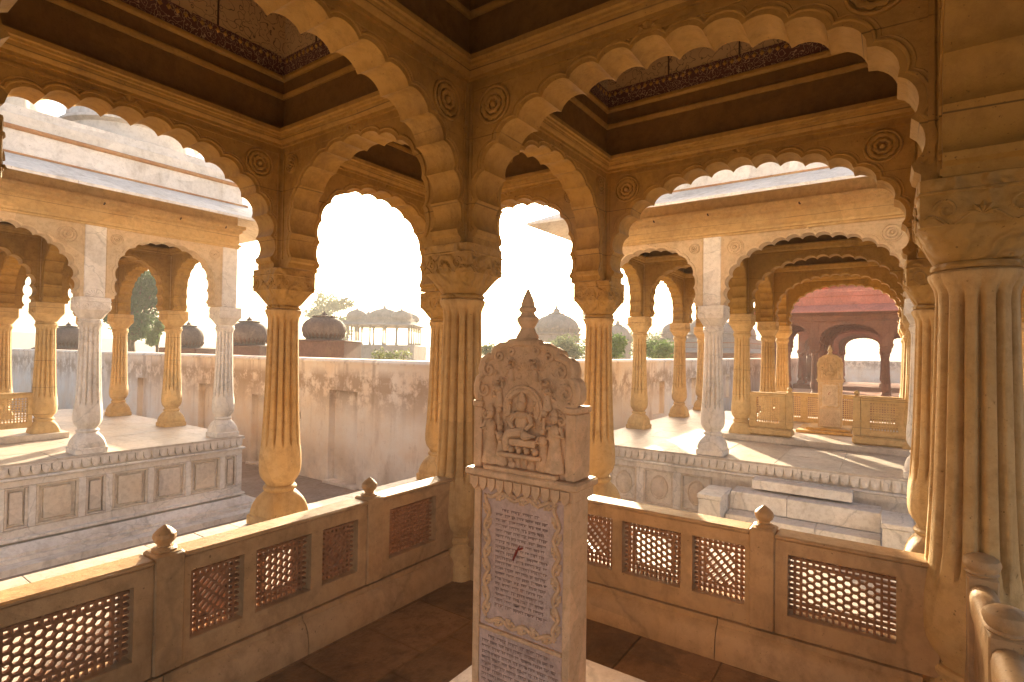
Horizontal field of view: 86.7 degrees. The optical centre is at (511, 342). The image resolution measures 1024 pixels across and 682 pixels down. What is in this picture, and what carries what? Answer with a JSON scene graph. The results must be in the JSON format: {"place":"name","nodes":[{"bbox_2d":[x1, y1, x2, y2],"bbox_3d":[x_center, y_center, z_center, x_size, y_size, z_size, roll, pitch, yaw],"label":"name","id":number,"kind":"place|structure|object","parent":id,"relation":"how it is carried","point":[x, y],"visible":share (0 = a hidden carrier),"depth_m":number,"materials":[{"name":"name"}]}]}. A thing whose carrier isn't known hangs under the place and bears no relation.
{"place":"outdoors","nodes":[
{"label":"outdoors","id":0,"kind":"place"},
{"bbox_2d":[12,327,632,355],"bbox_3d":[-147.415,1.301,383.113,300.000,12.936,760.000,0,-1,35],"label":"hills","id":1,"kind":"structure","parent":0,"point":[23,337],"depth_m":238.85,"materials":[{"name":"grey"}]},
{"bbox_2d":[0,353,900,581],"bbox_3d":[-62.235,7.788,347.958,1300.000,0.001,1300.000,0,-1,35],"label":"ground","id":2,"kind":"structure","parent":0,"point":[311,490],"depth_m":11.19,"materials":[{"name":"beige stone"}]},
{"bbox_2d":[31,322,101,349],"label":"weathered dome","id":3,"kind":"structure","parent":2,"relation":"on","point":[67,335],"depth_m":25.52,"materials":[{"name":"stone"}]},
{"bbox_2d":[0,97,258,578],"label":"stone pavilion","id":4,"kind":"structure","parent":2,"relation":"on","point":[99,215],"depth_m":8.54,"materials":[{"name":"white stone"}]},
{"bbox_2d":[0,392,32,429],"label":"stone railing","id":5,"kind":"object","parent":4,"relation":"attached to","point":[28,396],"visible":1,"depth_m":8.84,"materials":[{"name":"beige stone"}]},
{"bbox_2d":[102,271,159,351],"bbox_3d":[-21.062,-0.504,30.181,4.245,7.376,3.025,1,-1,-12],"label":"neem tree","id":6,"kind":"object","parent":2,"relation":"on","point":[144,299],"visible":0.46,"depth_m":29.70,"materials":[{"name":"green plant"}]},
{"bbox_2d":[145,320,164,352],"bbox_3d":[-18.315,0.924,27.936,1.059,4.498,1.220,0,-1,35],"label":"leafy tree","id":7,"kind":"object","parent":2,"relation":"on","point":[153,335],"visible":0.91,"depth_m":27.69,"materials":[{"name":"green plant"}]},
{"bbox_2d":[158,321,215,353],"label":"weathered dome","id":8,"kind":"structure","parent":2,"relation":"on","point":[192,339],"depth_m":23.62,"materials":[{"name":"stone"}]},
{"bbox_2d":[12,348,429,489],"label":"compound wall","id":9,"kind":"structure","parent":2,"relation":"on","point":[362,421],"depth_m":12.03,"materials":[{"name":"white paint"}]},
{"bbox_2d":[233,316,266,355],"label":"weathered dome","id":10,"kind":"structure","parent":2,"relation":"on","point":[249,336],"depth_m":20.42,"materials":[{"name":"stone"}]},
{"bbox_2d":[301,288,355,339],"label":"hazy tree","id":11,"kind":"object","parent":2,"relation":"on","point":[331,307],"visible":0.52,"depth_m":74.11,"materials":[{"name":"green plant"}]},
{"bbox_2d":[299,311,361,358],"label":"weathered dome","id":12,"kind":"structure","parent":2,"relation":"on","point":[323,333],"depth_m":18.34,"materials":[{"name":"stone"}]},
{"bbox_2d":[342,304,427,360],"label":"pavilion","id":13,"kind":"structure","parent":2,"relation":"on","point":[384,318],"depth_m":58.77,"materials":[{"name":"grey stone"}]},
{"bbox_2d":[371,347,412,359],"bbox_3d":[-3.586,1.618,16.021,1.248,3.058,1.032,1,-1,-8],"label":"shrub","id":14,"kind":"object","parent":2,"relation":"on","point":[387,356],"visible":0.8,"depth_m":15.94,"materials":[{"name":"green plant"}]},
{"bbox_2d":[482,342,496,356],"bbox_3d":[-0.643,1.626,22.109,1.437,3.336,1.658,1,-1,10],"label":"shrub","id":15,"kind":"object","parent":2,"relation":"on","point":[486,349],"visible":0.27,"depth_m":21.60,"materials":[{"name":"green plant"}]},
{"bbox_2d":[0,0,1023,681],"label":"stone pavilion","id":16,"kind":"structure","parent":2,"relation":"on","point":[448,130],"depth_m":3.58,"materials":[{"name":"stone"}]},
{"bbox_2d":[0,476,454,681],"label":"stone railing","id":17,"kind":"object","parent":16,"relation":"on","point":[367,556],"visible":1,"depth_m":2.41,"materials":[{"name":"beige stone"}]},
{"bbox_2d":[449,659,645,681],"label":"stele base","id":18,"kind":"object","parent":16,"relation":"on","point":[596,672],"visible":0.21,"depth_m":2.23,"materials":[{"name":"white stone"}]},
{"bbox_2d":[465,288,597,681],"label":"memorial stele","id":19,"kind":"object","parent":18,"relation":"on","point":[532,482],"visible":1,"depth_m":1.85,"materials":[{"name":"beige stone"}]},
{"bbox_2d":[468,488,939,681],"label":"stone railing","id":20,"kind":"object","parent":16,"relation":"on","point":[761,625],"visible":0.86,"depth_m":2.57,"materials":[{"name":"beige stone"}]},
{"bbox_2d":[962,552,1023,681],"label":"handrail","id":21,"kind":"object","parent":16,"relation":"on","point":[994,639],"visible":0.99,"depth_m":1.72,"materials":[{"name":"stone"}]},
{"bbox_2d":[535,303,580,358],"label":"dome","id":22,"kind":"structure","parent":2,"relation":"on","point":[555,323],"depth_m":44.48,"materials":[{"name":"grey stone"}]},
{"bbox_2d":[546,332,584,358],"bbox_3d":[2.877,1.470,29.927,2.645,4.018,2.444,1,-1,20],"label":"shrub","id":23,"kind":"object","parent":2,"relation":"on","point":[570,347],"visible":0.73,"depth_m":29.55,"materials":[{"name":"green plant"}]},
{"bbox_2d":[579,332,628,358],"bbox_3d":[3.507,1.437,20.000,1.680,3.769,2.392,0,-1,35],"label":"shrub","id":24,"kind":"object","parent":2,"relation":"on","point":[618,346],"visible":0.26,"depth_m":19.66,"materials":[{"name":"green plant"}]},
{"bbox_2d":[612,318,631,358],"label":"dome","id":25,"kind":"structure","parent":2,"relation":"on","point":[618,327],"depth_m":51.10,"materials":[{"name":"grey stone"}]},
{"bbox_2d":[612,318,661,358],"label":"tree","id":26,"kind":"object","parent":2,"relation":"on","point":[649,337],"visible":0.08,"depth_m":58.82,"materials":[{"name":"green plant"}]},
{"bbox_2d":[629,337,673,358],"bbox_3d":[6.357,1.586,24.075,2.241,3.694,2.312,0,-1,35],"label":"shrub","id":27,"kind":"object","parent":2,"relation":"on","point":[664,349],"visible":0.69,"depth_m":23.55,"materials":[{"name":"green plant"}]},
{"bbox_2d":[575,358,806,429],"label":"compound wall","id":28,"kind":"structure","parent":2,"relation":"on","point":[659,385],"depth_m":17.60,"materials":[{"name":"white paint"}]},
{"bbox_2d":[652,319,760,358],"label":"stone pavilion","id":29,"kind":"structure","parent":2,"relation":"on","point":[691,346],"depth_m":40.92,"materials":[{"name":"beige stone"}]},
{"bbox_2d":[526,161,1023,545],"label":"stone pavilion","id":30,"kind":"structure","parent":2,"relation":"on","point":[775,242],"depth_m":8.58,"materials":[{"name":"white stone"}]},
{"bbox_2d":[748,426,793,437],"bbox_3d":[4.629,1.600,9.721,0.740,0.133,0.280,0,-1,35],"label":"railing base","id":31,"kind":"object","parent":30,"relation":"on","point":[776,432],"visible":0.86,"depth_m":9.59,"materials":[{"name":"beige stone"}]},
{"bbox_2d":[749,387,793,429],"bbox_3d":[4.653,1.161,9.741,0.715,0.744,0.132,0,-1,35],"label":"stone railing","id":32,"kind":"object","parent":31,"relation":"on","point":[786,410],"visible":1,"depth_m":9.69,"materials":[{"name":"beige stone"}]},
{"bbox_2d":[796,423,852,436],"bbox_3d":[6.045,1.651,10.342,1.000,0.095,1.050,0,-1,35],"label":"stele base","id":33,"kind":"object","parent":30,"relation":"on","point":[844,430],"visible":0.75,"depth_m":10.07,"materials":[{"name":"stone"}]},
{"bbox_2d":[816,346,844,427],"bbox_3d":[6.061,0.828,10.327,0.460,1.552,0.167,0,-1,35],"label":"memorial stele","id":34,"kind":"object","parent":33,"relation":"on","point":[830,379],"visible":1,"depth_m":10.28,"materials":[{"name":"stone"}]},
{"bbox_2d":[775,391,900,428],"bbox_3d":[6.795,1.408,11.411,2.280,0.630,0.132,0,-1,35],"label":"stone railing","id":35,"kind":"object","parent":30,"relation":"on","point":[803,407],"visible":0.32,"depth_m":11.61,"materials":[{"name":"beige stone"}]},
{"bbox_2d":[852,435,905,447],"bbox_3d":[5.958,1.604,8.795,0.740,0.133,0.280,0,-1,35],"label":"railing base","id":36,"kind":"object","parent":30,"relation":"on","point":[879,441],"visible":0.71,"depth_m":8.69,"materials":[{"name":"beige stone"}]},
{"bbox_2d":[853,390,905,438],"bbox_3d":[5.970,1.165,8.823,0.715,0.744,0.132,0,-1,35],"label":"stone railing","id":37,"kind":"object","parent":36,"relation":"on","point":[861,416],"visible":0.99,"depth_m":8.82,"materials":[{"name":"beige stone"}]},
{"bbox_2d":[697,477,914,549],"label":"marble steps","id":38,"kind":"structure","parent":2,"relation":"on","point":[828,506],"depth_m":6.94,"materials":[{"name":"white stone"}]},
{"bbox_2d":[754,285,899,422],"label":"stone pavilion","id":39,"kind":"structure","parent":2,"relation":"on","point":[824,317],"depth_m":23.59,"materials":[{"name":"red stone"}]},
{"bbox_2d":[12,100,901,358],"label":"sky","id":40,"kind":"structure","parent":0,"point":[367,252],"materials":[{"name":"white"}]},
{"bbox_2d":[793,330,900,392],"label":"stone pavilion","id":41,"kind":"structure","parent":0,"point":[841,341],"depth_m":36.27,"materials":[{"name":"red stone"}]},
{"bbox_2d":[844,360,900,383],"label":"compound wall","id":42,"kind":"structure","parent":0,"point":[861,371],"depth_m":55.13,"materials":[{"name":"white paint"}]}
]}

